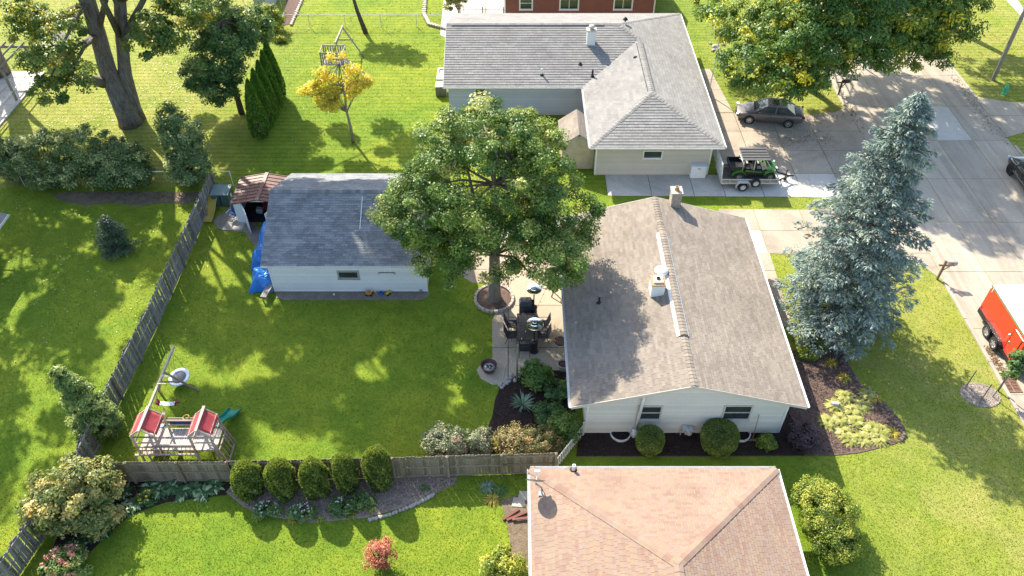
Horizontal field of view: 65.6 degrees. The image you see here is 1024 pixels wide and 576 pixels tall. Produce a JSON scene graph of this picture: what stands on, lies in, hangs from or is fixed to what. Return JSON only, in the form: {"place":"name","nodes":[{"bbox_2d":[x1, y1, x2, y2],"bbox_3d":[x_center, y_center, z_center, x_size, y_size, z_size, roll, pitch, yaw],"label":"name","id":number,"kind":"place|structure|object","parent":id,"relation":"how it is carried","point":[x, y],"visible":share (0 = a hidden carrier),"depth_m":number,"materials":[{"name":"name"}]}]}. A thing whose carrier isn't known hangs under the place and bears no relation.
{"place":"outdoors","nodes":[
{"label":"outdoors","id":0,"kind":"place"},
{"bbox_2d":[440,0,503,36],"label":"terrace","id":1,"kind":"structure","parent":0,"point":[489,5],"depth_m":72.31,"materials":[{"name":"concrete"}]},
{"bbox_2d":[0,0,1023,575],"bbox_3d":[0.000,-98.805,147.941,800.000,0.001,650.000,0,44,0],"label":"lawn","id":2,"kind":"structure","parent":0,"point":[290,140],"depth_m":42.43,"materials":[{"name":"green plant"}]},
{"bbox_2d":[0,136,39,182],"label":"bush","id":3,"kind":"object","parent":2,"relation":"on","point":[5,153],"visible":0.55,"depth_m":51.98,"materials":[{"name":"green plant"}]},
{"bbox_2d":[0,41,45,125],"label":"patio","id":4,"kind":"structure","parent":2,"relation":"on","point":[14,85],"depth_m":61.28,"materials":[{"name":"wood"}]},
{"bbox_2d":[5,127,83,190],"bbox_3d":[-30.793,-8.397,52.081,5.325,4.136,4.310,0,44,0],"label":"bush","id":5,"kind":"object","parent":2,"relation":"on","point":[51,174],"visible":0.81,"depth_m":51.37,"materials":[{"name":"green plant"}]},
{"bbox_2d":[47,364,125,443],"bbox_3d":[-19.981,5.392,37.170,2.461,4.843,2.552,-28,51,-26],"label":"cedar tree","id":6,"kind":"object","parent":2,"relation":"on","point":[84,402],"visible":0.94,"depth_m":36.90,"materials":[{"name":"green plant"}]},
{"bbox_2d":[49,122,123,190],"bbox_3d":[-27.572,-8.678,51.974,4.548,4.486,3.724,0,44,0],"label":"bush","id":7,"kind":"object","parent":2,"relation":"on","point":[87,169],"visible":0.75,"depth_m":51.28,"materials":[{"name":"green plant"}]},
{"bbox_2d":[0,0,215,129],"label":"cottonwood tree","id":8,"kind":"object","parent":2,"relation":"on","point":[156,34],"visible":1,"depth_m":52.19,"materials":[{"name":"green plant"}]},
{"bbox_2d":[0,172,215,575],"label":"fence","id":9,"kind":"object","parent":2,"relation":"on","point":[138,347],"visible":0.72,"depth_m":41.52,"materials":[{"name":"grey wood"}]},
{"bbox_2d":[93,214,139,260],"bbox_3d":[-23.856,-3.109,47.370,2.572,2.929,2.404,0,44,0],"label":"spruce tree","id":10,"kind":"object","parent":2,"relation":"on","point":[118,242],"visible":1,"depth_m":47.26,"materials":[{"name":"green plant"}]},
{"bbox_2d":[51,192,198,205],"bbox_3d":[-25.488,-5.750,52.084,9.982,0.266,1.490,0,44,0],"label":"dirt patch","id":11,"kind":"object","parent":2,"relation":"on","point":[72,197],"visible":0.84,"depth_m":52.01,"materials":[{"name":"soil"}]},
{"bbox_2d":[77,187,202,203],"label":"fallen leaves","id":12,"kind":"object","parent":11,"relation":"on","point":[144,195],"visible":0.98,"depth_m":52.20,"materials":[{"name":"brown plant"}]},
{"bbox_2d":[96,136,156,189],"bbox_3d":[-25.298,-8.236,52.089,3.692,3.529,3.216,0,44,0],"label":"bush","id":13,"kind":"object","parent":2,"relation":"on","point":[128,162],"visible":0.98,"depth_m":51.44,"materials":[{"name":"green plant"}]},
{"bbox_2d":[42,482,230,575],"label":"mulch bed","id":14,"kind":"object","parent":2,"relation":"on","point":[171,498],"visible":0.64,"depth_m":35.93,"materials":[{"name":"black wood"}]},
{"bbox_2d":[37,543,93,575],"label":"hydrangea","id":15,"kind":"object","parent":14,"relation":"on","point":[65,559],"visible":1,"depth_m":32.98,"materials":[{"name":"green plant"}]},
{"bbox_2d":[13,451,125,542],"bbox_3d":[-19.134,9.069,34.414,4.604,3.443,3.677,0,44,0],"label":"viburnum bush","id":16,"kind":"object","parent":14,"relation":"on","point":[76,505],"visible":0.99,"depth_m":33.72,"materials":[{"name":"green plant"}]},
{"bbox_2d":[135,489,157,507],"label":"flowering plant","id":17,"kind":"object","parent":14,"relation":"on","point":[147,501],"visible":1,"depth_m":35.74,"materials":[{"name":"green plant"}]},
{"bbox_2d":[151,100,217,187],"bbox_3d":[-21.294,-9.052,51.806,3.936,5.623,4.213,0,44,0],"label":"lilac bush","id":18,"kind":"object","parent":2,"relation":"on","point":[188,144],"visible":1,"depth_m":51.11,"materials":[{"name":"green plant"}]},
{"bbox_2d":[129,346,240,467],"bbox_3d":[-15.672,5.521,38.348,4.832,2.736,5.928,0,44,0],"label":"play set","id":19,"kind":"object","parent":2,"relation":"on","point":[201,433],"visible":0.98,"depth_m":36.73,"materials":[{"name":"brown wood"}]},
{"bbox_2d":[168,357,189,386],"bbox_3d":[-17.002,4.064,40.070,1.094,1.652,1.089,0,44,0],"label":"saucer swing","id":20,"kind":"object","parent":19,"relation":"hanging from","point":[182,374],"visible":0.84,"depth_m":40.57,"materials":[{"name":"white plastic"}]},
{"bbox_2d":[198,0,235,24],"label":"bush","id":21,"kind":"object","parent":2,"relation":"on","point":[219,3],"visible":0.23,"depth_m":67.57,"materials":[{"name":"green plant"}]},
{"bbox_2d":[210,184,232,205],"bbox_3d":[-18.750,-5.981,51.415,1.160,1.030,1.030,0,44,0],"label":"trash bin","id":22,"kind":"object","parent":2,"relation":"on","point":[222,194],"visible":0.77,"depth_m":51.10,"materials":[{"name":"green plastic"}]},
{"bbox_2d":[177,1,278,114],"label":"maple tree","id":23,"kind":"object","parent":2,"relation":"on","point":[207,77],"visible":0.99,"depth_m":55.90,"materials":[{"name":"green plant"}]},
{"bbox_2d":[213,208,259,244],"bbox_3d":[-17.096,-3.544,49.805,2.160,0.270,5.886,-24,49,-23],"label":"dirt patch","id":24,"kind":"object","parent":2,"relation":"on","point":[220,221],"visible":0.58,"depth_m":49.95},
{"bbox_2d":[244,78,269,138],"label":"arborvitae","id":25,"kind":"object","parent":2,"relation":"on","point":[258,123],"visible":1,"depth_m":55.67,"materials":[{"name":"green plant"}]},
{"bbox_2d":[229,172,286,233],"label":"metal shed","id":26,"kind":"structure","parent":2,"relation":"on","point":[250,193],"depth_m":49.96,"materials":[{"name":"brown metal"}]},
{"bbox_2d":[250,221,265,269],"bbox_3d":[-14.605,-2.845,47.932,1.990,1.333,3.878,0,44,0],"label":"tarpaulin","id":27,"kind":"object","parent":2,"relation":"on","point":[256,256],"visible":0.3,"depth_m":46.94,"materials":[{"name":"blue plastic"}]},
{"bbox_2d":[249,265,273,292],"bbox_3d":[-14.380,-0.768,45.939,1.540,1.124,1.929,0,44,0],"label":"tarpaulin","id":28,"kind":"object","parent":2,"relation":"on","point":[261,279],"visible":0.69,"depth_m":45.46,"materials":[{"name":"blue plastic"}]},
{"bbox_2d":[249,68,275,127],"bbox_3d":[-18.039,-13.533,56.609,1.593,4.819,1.577,0,44,0],"label":"arborvitae","id":29,"kind":"object","parent":2,"relation":"on","point":[256,82],"visible":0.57,"depth_m":56.23,"materials":[{"name":"green plant"}]},
{"bbox_2d":[255,59,279,118],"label":"arborvitae","id":30,"kind":"object","parent":2,"relation":"on","point":[263,76],"visible":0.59,"depth_m":57.09,"materials":[{"name":"green plant"}]},
{"bbox_2d":[254,2,286,32],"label":"bush","id":31,"kind":"object","parent":2,"relation":"on","point":[272,10],"visible":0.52,"depth_m":67.99,"materials":[{"name":"green plant"}]},
{"bbox_2d":[259,49,283,108],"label":"arborvitae","id":32,"kind":"object","parent":2,"relation":"on","point":[266,64],"visible":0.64,"depth_m":57.97,"materials":[{"name":"green plant"}]},
{"bbox_2d":[262,43,285,101],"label":"arborvitae","id":33,"kind":"object","parent":2,"relation":"on","point":[268,51],"visible":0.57,"depth_m":58.90,"materials":[{"name":"green plant"}]},
{"bbox_2d":[283,0,299,24],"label":"mulch bed","id":34,"kind":"object","parent":2,"relation":"on","point":[290,7],"visible":0.78,"depth_m":72.00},
{"bbox_2d":[82,452,557,483],"bbox_3d":[-8.798,8.266,36.217,21.763,1.720,0.284,-1,44,-1],"label":"fence","id":35,"kind":"object","parent":2,"relation":"on","point":[138,471],"visible":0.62,"depth_m":36.24,"materials":[{"name":"grey wood"}]},
{"bbox_2d":[296,51,374,142],"bbox_3d":[-12.053,-12.987,54.736,5.497,6.669,2.346,-9,45,-10],"label":"maple tree","id":36,"kind":"object","parent":2,"relation":"on","point":[323,94],"visible":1,"depth_m":53.75,"materials":[{"name":"yellow plant"}]},
{"bbox_2d":[226,476,457,522],"bbox_3d":[-7.771,9.714,36.117,10.595,0.280,2.189,-1,44,-1],"label":"mulch bed","id":37,"kind":"object","parent":2,"relation":"on","point":[387,508],"visible":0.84,"depth_m":36.11,"materials":[{"name":"brown wood"}]},
{"bbox_2d":[229,460,264,502],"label":"clipped cedar","id":38,"kind":"object","parent":37,"relation":"on","point":[246,481],"visible":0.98,"depth_m":35.08,"materials":[{"name":"green plant"}]},
{"bbox_2d":[251,500,283,520],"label":"flowering plant","id":39,"kind":"object","parent":37,"relation":"on","point":[269,509],"visible":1,"depth_m":35.26,"materials":[{"name":"green plant"}]},
{"bbox_2d":[263,457,298,504],"bbox_3d":[-10.274,8.489,35.472,1.433,2.584,1.362,24,49,23],"label":"clipped cedar","id":40,"kind":"object","parent":37,"relation":"on","point":[280,483],"visible":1,"depth_m":34.95,"materials":[{"name":"green plant"}]},
{"bbox_2d":[285,499,318,523],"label":"flowering plant","id":41,"kind":"object","parent":37,"relation":"on","point":[300,515],"visible":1,"depth_m":35.19,"materials":[{"name":"green plant"}]},
{"bbox_2d":[298,455,331,500],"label":"clipped cedar","id":42,"kind":"object","parent":37,"relation":"on","point":[314,482],"visible":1,"depth_m":34.93,"materials":[{"name":"green plant"}]},
{"bbox_2d":[326,493,355,517],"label":"flowering plant","id":43,"kind":"object","parent":37,"relation":"on","point":[334,507],"visible":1,"depth_m":35.40,"materials":[{"name":"green plant"}]},
{"bbox_2d":[330,453,358,495],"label":"clipped cedar","id":44,"kind":"object","parent":37,"relation":"on","point":[345,472],"visible":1,"depth_m":35.15,"materials":[{"name":"green plant"}]},
{"bbox_2d":[348,489,378,512],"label":"flowering plant","id":45,"kind":"object","parent":37,"relation":"on","point":[362,501],"visible":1,"depth_m":35.58,"materials":[{"name":"green plant"}]},
{"bbox_2d":[361,443,392,492],"bbox_3d":[-6.099,8.080,35.712,1.505,2.862,1.495,0,44,0],"label":"clipped cedar","id":46,"kind":"object","parent":37,"relation":"on","point":[376,466],"visible":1,"depth_m":35.09,"materials":[{"name":"green plant"}]},
{"bbox_2d":[319,25,364,78],"bbox_3d":[-13.162,-18.755,63.578,3.625,2.494,4.988,0,44,0],"label":"play set","id":47,"kind":"object","parent":2,"relation":"on","point":[324,60],"visible":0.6,"depth_m":62.66,"materials":[{"name":"grey wood"}]},
{"bbox_2d":[260,173,430,291],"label":"garage","id":48,"kind":"structure","parent":2,"relation":"on","point":[322,233],"depth_m":44.74,"materials":[{"name":"white"}]},
{"bbox_2d":[276,292,428,299],"bbox_3d":[-9.163,0.539,45.590,8.811,0.272,0.652,0,44,0],"label":"gravel strip","id":49,"kind":"object","parent":2,"relation":"on","point":[347,296],"visible":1,"depth_m":45.45,"materials":[{"name":"grey gravel"}]},
{"bbox_2d":[283,14,450,26],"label":"chain link fence","id":50,"kind":"object","parent":2,"relation":"on","point":[374,17],"visible":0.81,"depth_m":68.79,"materials":[{"name":"metal"}]},
{"bbox_2d":[361,535,397,571],"bbox_3d":[-5.508,11.150,33.174,1.582,1.972,1.446,0,44,0],"label":"barberry","id":51,"kind":"object","parent":2,"relation":"on","point":[380,561],"visible":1,"depth_m":32.92,"materials":[{"name":"red plant"}]},
{"bbox_2d":[368,492,434,521],"bbox_3d":[-4.924,9.887,35.702,3.172,0.129,0.372,-18,47,-18],"label":"stone edging","id":52,"kind":"object","parent":2,"relation":"on","point":[414,504],"visible":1,"depth_m":35.64,"materials":[{"name":"grey stone"}]},
{"bbox_2d":[419,420,470,457],"bbox_3d":[-3.183,7.314,37.474,2.505,1.675,1.969,0,44,0],"label":"sage shrub","id":53,"kind":"object","parent":2,"relation":"on","point":[446,445],"visible":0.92,"depth_m":37.14,"materials":[{"name":"green plant"}]},
{"bbox_2d":[474,284,513,313],"bbox_3d":[-1.020,0.596,45.278,2.290,0.225,2.298,0,44,0],"label":"tree ring","id":54,"kind":"object","parent":2,"relation":"on","point":[483,303],"visible":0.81,"depth_m":45.02,"materials":[{"name":"grey stone"}]},
{"bbox_2d":[365,90,606,302],"bbox_3d":[-0.862,-4.178,41.314,12.363,12.699,9.272,16,46,16],"label":"oak tree","id":55,"kind":"object","parent":54,"relation":"on","point":[521,146],"visible":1,"depth_m":38.76,"materials":[{"name":"green plant"}]},
{"bbox_2d":[477,543,528,575],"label":"spirea bush","id":56,"kind":"object","parent":2,"relation":"on","point":[499,562],"visible":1,"depth_m":32.81,"materials":[{"name":"yellow plant"}]},
{"bbox_2d":[500,495,528,575],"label":"dirt patch","id":57,"kind":"object","parent":2,"relation":"on","point":[518,532],"visible":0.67,"depth_m":34.97,"materials":[{"name":"brown soil"}]},
{"bbox_2d":[467,370,574,452],"bbox_3d":[0.169,6.170,39.777,6.248,0.276,5.168,0,44,0],"label":"mulch bed","id":58,"kind":"object","parent":2,"relation":"on","point":[510,392],"visible":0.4,"depth_m":39.72,"materials":[{"name":"brown wood"}]},
{"bbox_2d":[464,425,494,456],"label":"sage shrub","id":59,"kind":"object","parent":58,"relation":"on","point":[481,440],"visible":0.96,"depth_m":37.49,"materials":[{"name":"green plant"}]},
{"bbox_2d":[493,421,539,461],"bbox_3d":[0.375,7.294,37.553,2.573,1.552,2.053,0,44,0],"label":"spirea bush","id":60,"kind":"object","parent":58,"relation":"on","point":[513,443],"visible":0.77,"depth_m":37.21,"materials":[{"name":"brown plant"}]},
{"bbox_2d":[509,390,533,411],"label":"yucca","id":61,"kind":"object","parent":58,"relation":"on","point":[525,403],"visible":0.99,"depth_m":39.67,"materials":[{"name":"green plant"}]},
{"bbox_2d":[517,357,556,392],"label":"dogwood shrub","id":62,"kind":"object","parent":58,"relation":"on","point":[536,373],"visible":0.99,"depth_m":39.88,"materials":[{"name":"green plant"}]},
{"bbox_2d":[523,424,567,459],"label":"spirea bush","id":63,"kind":"object","parent":58,"relation":"on","point":[549,443],"visible":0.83,"depth_m":37.20,"materials":[{"name":"brown plant"}]},
{"bbox_2d":[532,400,566,426],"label":"juniper","id":64,"kind":"object","parent":58,"relation":"on","point":[541,414],"visible":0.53,"depth_m":38.73,"materials":[{"name":"green plant"}]},
{"bbox_2d":[542,377,567,403],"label":"fern shrub","id":65,"kind":"object","parent":58,"relation":"on","point":[558,392],"visible":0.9,"depth_m":39.79,"materials":[{"name":"green plant"}]},
{"bbox_2d":[545,407,582,444],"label":"rose bush","id":66,"kind":"object","parent":58,"relation":"on","point":[567,426],"visible":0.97,"depth_m":37.73,"materials":[{"name":"green plant"}]},
{"bbox_2d":[558,109,593,168],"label":"garden shed","id":67,"kind":"structure","parent":2,"relation":"on","point":[579,151],"depth_m":53.57,"materials":[{"name":"beige"}]},
{"bbox_2d":[565,146,590,167],"bbox_3d":[4.444,-8.832,53.732,1.664,1.800,0.025,0,44,0],"label":"door","id":68,"kind":"structure","parent":67,"relation":"in","point":[581,154],"depth_m":53.61,"materials":[{"name":"beige"}]},
{"bbox_2d":[504,0,655,12],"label":"house","id":69,"kind":"structure","parent":2,"relation":"on","point":[579,6],"depth_m":69.20,"materials":[{"name":"red brick"}]},
{"bbox_2d":[443,13,726,174],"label":"house","id":70,"kind":"structure","parent":2,"relation":"on","point":[631,87],"depth_m":57.78,"materials":[{"name":"beige"}]},
{"bbox_2d":[526,464,808,575],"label":"house","id":71,"kind":"structure","parent":2,"relation":"on","point":[660,520],"depth_m":31.56,"materials":[{"name":"beige"}]},
{"bbox_2d":[557,185,809,441],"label":"house","id":72,"kind":"structure","parent":2,"relation":"on","point":[672,322],"depth_m":39.02,"materials":[{"name":"beige"}]},
{"bbox_2d":[576,412,804,455],"bbox_3d":[8.525,5.826,40.124,10.950,0.286,6.480,0,44,0],"label":"mulch bed","id":73,"kind":"object","parent":2,"relation":"on","point":[786,427],"visible":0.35,"depth_m":38.09,"materials":[{"name":"brown wood"}]},
{"bbox_2d":[635,424,665,457],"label":"clipped bush","id":74,"kind":"object","parent":73,"relation":"on","point":[650,439],"visible":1,"depth_m":37.20,"materials":[{"name":"green plant"}]},
{"bbox_2d":[700,417,739,458],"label":"clipped bush","id":75,"kind":"object","parent":73,"relation":"on","point":[718,439],"visible":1,"depth_m":37.19,"materials":[{"name":"green plant"}]},
{"bbox_2d":[755,432,777,451],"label":"hydrangea","id":76,"kind":"object","parent":73,"relation":"on","point":[766,442],"visible":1,"depth_m":37.70,"materials":[{"name":"green plant"}]},
{"bbox_2d":[577,318,904,456],"bbox_3d":[11.175,3.121,42.920,16.150,0.280,14.300,0,44,0],"label":"mulch bed","id":77,"kind":"object","parent":2,"relation":"on","point":[812,413],"visible":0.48,"depth_m":39.90,"materials":[{"name":"brown wood"}]},
{"bbox_2d":[787,421,824,453],"bbox_3d":[13.960,7.120,37.882,1.685,1.325,1.717,-31,52,-28],"label":"barberry","id":78,"kind":"object","parent":77,"relation":"on","point":[807,438],"visible":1,"depth_m":37.65,"materials":[{"name":"purple plant"}]},
{"bbox_2d":[794,333,827,360],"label":"juniper","id":79,"kind":"object","parent":77,"relation":"on","point":[804,353],"visible":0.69,"depth_m":42.07,"materials":[{"name":"green plant"}]},
{"bbox_2d":[816,412,837,431],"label":"hosta","id":80,"kind":"object","parent":77,"relation":"on","point":[824,418],"visible":1,"depth_m":39.01,"materials":[{"name":"yellow plant"}]},
{"bbox_2d":[773,90,939,361],"bbox_3d":[17.565,-3.111,38.919,7.231,14.500,7.613,19,47,18],"label":"spruce tree","id":81,"kind":"object","parent":77,"relation":"on","point":[863,277],"visible":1,"depth_m":38.94,"materials":[{"name":"green plant"}]},
{"bbox_2d":[839,350,906,442],"bbox_3d":[18.226,5.349,40.358,0.888,0.147,5.993,-12,45,-12],"label":"stone edging","id":82,"kind":"object","parent":77,"relation":"on","point":[895,422],"visible":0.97,"depth_m":39.76,"materials":[{"name":"grey stone"}]},
{"bbox_2d":[690,0,868,106],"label":"locust tree","id":83,"kind":"object","parent":2,"relation":"on","point":[801,33],"visible":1,"depth_m":53.59,"materials":[{"name":"green plant"}]},
{"bbox_2d":[788,473,865,566],"bbox_3d":[13.605,9.959,34.084,2.975,2.513,4.020,0,44,0],"label":"boxwood bush","id":84,"kind":"object","parent":2,"relation":"on","point":[839,535],"visible":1,"depth_m":33.61,"materials":[{"name":"green plant"}]},
{"bbox_2d":[820,0,995,82],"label":"locust tree","id":85,"kind":"object","parent":2,"relation":"on","point":[926,30],"visible":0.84,"depth_m":53.71,"materials":[{"name":"green plant"}]},
{"bbox_2d":[960,382,1000,407],"bbox_3d":[23.807,5.522,40.443,1.947,0.280,1.595,0,44,0],"label":"mulch ring","id":86,"kind":"object","parent":2,"relation":"on","point":[974,394],"visible":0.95,"depth_m":40.31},
{"bbox_2d":[962,382,999,406],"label":"wood chips","id":87,"kind":"object","parent":86,"relation":"on","point":[979,392],"visible":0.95,"depth_m":40.33,"materials":[{"name":"brown wood"}]},
{"bbox_2d":[990,8,1023,80],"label":"utility pole","id":88,"kind":"object","parent":2,"relation":"on","point":[1006,49],"visible":1,"depth_m":61.00,"materials":[{"name":"grey wood"}]},
{"bbox_2d":[998,348,1023,391],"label":"young tree","id":89,"kind":"object","parent":2,"relation":"on","point":[1015,366],"visible":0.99,"depth_m":39.02,"materials":[{"name":"green plant"}]},
{"bbox_2d":[460,227,564,384],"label":"patio","id":90,"kind":"structure","parent":0,"point":[548,354],"depth_m":43.66,"materials":[{"name":"concrete"}]},
{"bbox_2d":[517,313,537,343],"bbox_3d":[0.820,2.352,43.010,1.100,0.741,2.000,0,44,0],"label":"patio table","id":91,"kind":"object","parent":90,"relation":"on","point":[522,319],"visible":0.67,"depth_m":42.62,"materials":[{"name":"brown metal"}]},
{"bbox_2d":[526,317,543,353],"bbox_3d":[1.170,2.554,41.674,0.920,2.290,0.920,0,44,0],"label":"patio heater","id":92,"kind":"object","parent":90,"relation":"on","point":[536,324],"visible":0.98,"depth_m":41.07,"materials":[{"name":"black metal"}]},
{"bbox_2d":[700,69,732,112],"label":"footpath","id":93,"kind":"structure","parent":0,"point":[720,103],"depth_m":61.29,"materials":[{"name":"concrete"}]},
{"bbox_2d":[605,107,889,198],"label":"driveway","id":94,"kind":"structure","parent":0,"point":[806,157],"depth_m":55.25,"materials":[{"name":"concrete"}]},
{"bbox_2d":[689,163,707,177],"bbox_3d":[12.500,-7.958,53.426,1.080,0.970,0.730,0,44,0],"label":"storage cabinet","id":95,"kind":"object","parent":94,"relation":"on","point":[697,170],"visible":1,"depth_m":53.11,"materials":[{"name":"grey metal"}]},
{"bbox_2d":[716,149,793,190],"bbox_3d":[16.235,-7.901,52.709,5.230,1.985,2.430,0,44,0],"label":"utility trailer","id":96,"kind":"object","parent":94,"relation":"on","point":[724,172],"visible":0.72,"depth_m":52.39,"materials":[{"name":"black metal"}]},
{"bbox_2d":[726,147,778,178],"bbox_3d":[15.972,-8.198,52.463,3.364,1.675,1.640,0,44,0],"label":"utility vehicle","id":97,"kind":"object","parent":96,"relation":"on","point":[746,162],"visible":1,"depth_m":52.17,"materials":[{"name":"green metal"}]},
{"bbox_2d":[735,98,804,127],"bbox_3d":[18.951,-13.005,58.345,4.869,1.532,2.140,8,45,8],"label":"sedan","id":98,"kind":"object","parent":94,"relation":"on","point":[771,110],"visible":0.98,"depth_m":57.81,"materials":[{"name":"black paint"}]},
{"bbox_2d":[759,253,792,326],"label":"footpath","id":99,"kind":"structure","parent":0,"point":[767,264],"depth_m":46.34,"materials":[{"name":"concrete"}]},
{"bbox_2d":[718,206,943,279],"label":"driveway","id":100,"kind":"structure","parent":0,"point":[779,231],"depth_m":49.60,"materials":[{"name":"concrete"}]},
{"bbox_2d":[821,2,1023,416],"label":"street","id":101,"kind":"structure","parent":0,"point":[968,280],"depth_m":53.11,"materials":[{"name":"concrete"}]},
{"bbox_2d":[772,72,1007,373],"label":"fallen leaves","id":102,"kind":"object","parent":101,"relation":"on","point":[991,352],"visible":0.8,"depth_m":57.01,"materials":[{"name":"brown plant"}]},
{"bbox_2d":[829,9,1023,425],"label":"kerb","id":103,"kind":"structure","parent":101,"relation":"on","point":[990,362],"depth_m":43.55,"materials":[{"name":"concrete"}]},
{"bbox_2d":[977,285,1023,372],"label":"enclosed trailer","id":104,"kind":"object","parent":101,"relation":"on","point":[1000,310],"visible":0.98,"depth_m":41.95,"materials":[{"name":"red paint"}]},
{"bbox_2d":[1006,155,1023,185],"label":"car","id":105,"kind":"object","parent":101,"relation":"on","point":[1015,165],"visible":1,"depth_m":53.27,"materials":[{"name":"black paint"}]},
{"bbox_2d":[976,97,1023,136],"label":"driveway","id":106,"kind":"structure","parent":0,"point":[1007,118],"depth_m":59.33,"materials":[{"name":"concrete"}]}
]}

